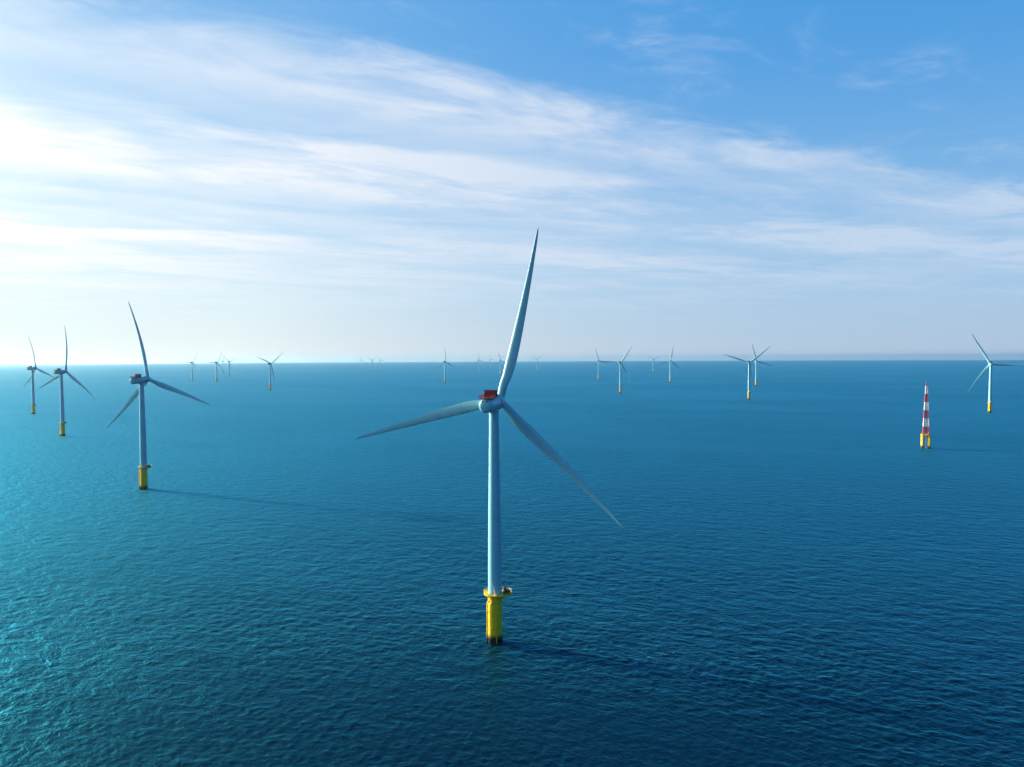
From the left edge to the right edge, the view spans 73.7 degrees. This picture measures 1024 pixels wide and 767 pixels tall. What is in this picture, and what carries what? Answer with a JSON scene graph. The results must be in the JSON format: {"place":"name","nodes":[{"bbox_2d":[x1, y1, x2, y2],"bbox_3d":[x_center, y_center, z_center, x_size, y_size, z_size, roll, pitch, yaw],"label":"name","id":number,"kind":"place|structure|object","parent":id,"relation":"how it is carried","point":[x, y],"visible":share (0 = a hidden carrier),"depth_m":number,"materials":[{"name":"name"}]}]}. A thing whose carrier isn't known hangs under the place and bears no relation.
{"place":"outdoors","nodes":[
{"label":"outdoors","id":0,"kind":"place"},
{"bbox_2d":[0,360,1023,766],"bbox_3d":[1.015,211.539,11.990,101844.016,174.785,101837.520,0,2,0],"label":"water","id":1,"kind":"structure","parent":0,"point":[804,564],"depth_m":405.69,"materials":[{"name":"blue liquid"}]},
{"bbox_2d":[22,336,57,413],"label":"wind turbine","id":2,"kind":"object","parent":1,"relation":"in","point":[32,369],"visible":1,"depth_m":1573.33,"materials":[{"name":"white metal"}]},
{"bbox_2d":[38,325,95,435],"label":"wind turbine","id":3,"kind":"object","parent":1,"relation":"in","point":[60,373],"visible":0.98,"depth_m":1114.18,"materials":[{"name":"white metal"}]},
{"bbox_2d":[106,302,211,489],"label":"wind turbine","id":4,"kind":"object","parent":1,"relation":"in","point":[142,382],"visible":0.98,"depth_m":654.51,"materials":[{"name":"white metal"}]},
{"bbox_2d":[189,353,197,379],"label":"wind turbine","id":5,"kind":"object","parent":1,"relation":"in","point":[192,369],"visible":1,"depth_m":4028.96,"materials":[{"name":"white metal"}]},
{"bbox_2d":[209,352,223,380],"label":"wind turbine","id":6,"kind":"object","parent":1,"relation":"in","point":[216,367],"visible":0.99,"depth_m":3828.47,"materials":[{"name":"white metal"}]},
{"bbox_2d":[257,352,282,389],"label":"wind turbine","id":7,"kind":"object","parent":1,"relation":"in","point":[270,368],"visible":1,"depth_m":2745.81,"materials":[{"name":"white metal"}]},
{"bbox_2d":[435,347,455,382],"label":"wind turbine","id":8,"kind":"object","parent":1,"relation":"in","point":[444,362],"visible":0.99,"depth_m":3391.04,"materials":[{"name":"white metal"}]},
{"bbox_2d":[356,229,622,644],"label":"wind turbine","id":9,"kind":"object","parent":1,"relation":"in","point":[492,402],"visible":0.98,"depth_m":297.93,"materials":[{"name":"white metal"}]},
{"bbox_2d":[589,349,609,379],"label":"wind turbine","id":10,"kind":"object","parent":1,"relation":"in","point":[598,365],"visible":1,"depth_m":3773.01,"materials":[{"name":"white metal"}]},
{"bbox_2d":[604,344,632,392],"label":"wind turbine","id":11,"kind":"object","parent":1,"relation":"in","point":[620,363],"visible":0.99,"depth_m":2379.44,"materials":[{"name":"white metal"}]},
{"bbox_2d":[656,350,680,381],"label":"wind turbine","id":12,"kind":"object","parent":1,"relation":"in","point":[670,365],"visible":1,"depth_m":3374.61,"materials":[{"name":"white metal"}]},
{"bbox_2d":[724,346,770,399],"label":"wind turbine","id":13,"kind":"object","parent":1,"relation":"in","point":[749,369],"visible":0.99,"depth_m":1973.15,"materials":[{"name":"white metal"}]},
{"bbox_2d":[746,345,771,385],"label":"wind turbine","id":14,"kind":"object","parent":1,"relation":"in","point":[756,361],"visible":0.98,"depth_m":2897.53,"materials":[{"name":"white metal"}]},
{"bbox_2d":[921,382,931,448],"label":"measuring mast","id":15,"kind":"object","parent":1,"relation":"in","point":[924,430],"visible":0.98,"depth_m":917.14,"materials":[{"name":"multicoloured metal"}]},
{"bbox_2d":[967,333,1023,412],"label":"wind turbine","id":16,"kind":"object","parent":1,"relation":"in","point":[990,364],"visible":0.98,"depth_m":1489.22,"materials":[{"name":"white metal"}]},
{"bbox_2d":[0,0,1023,364],"label":"sky","id":17,"kind":"structure","parent":0,"point":[308,181],"materials":[{"name":"blue"}]}
]}

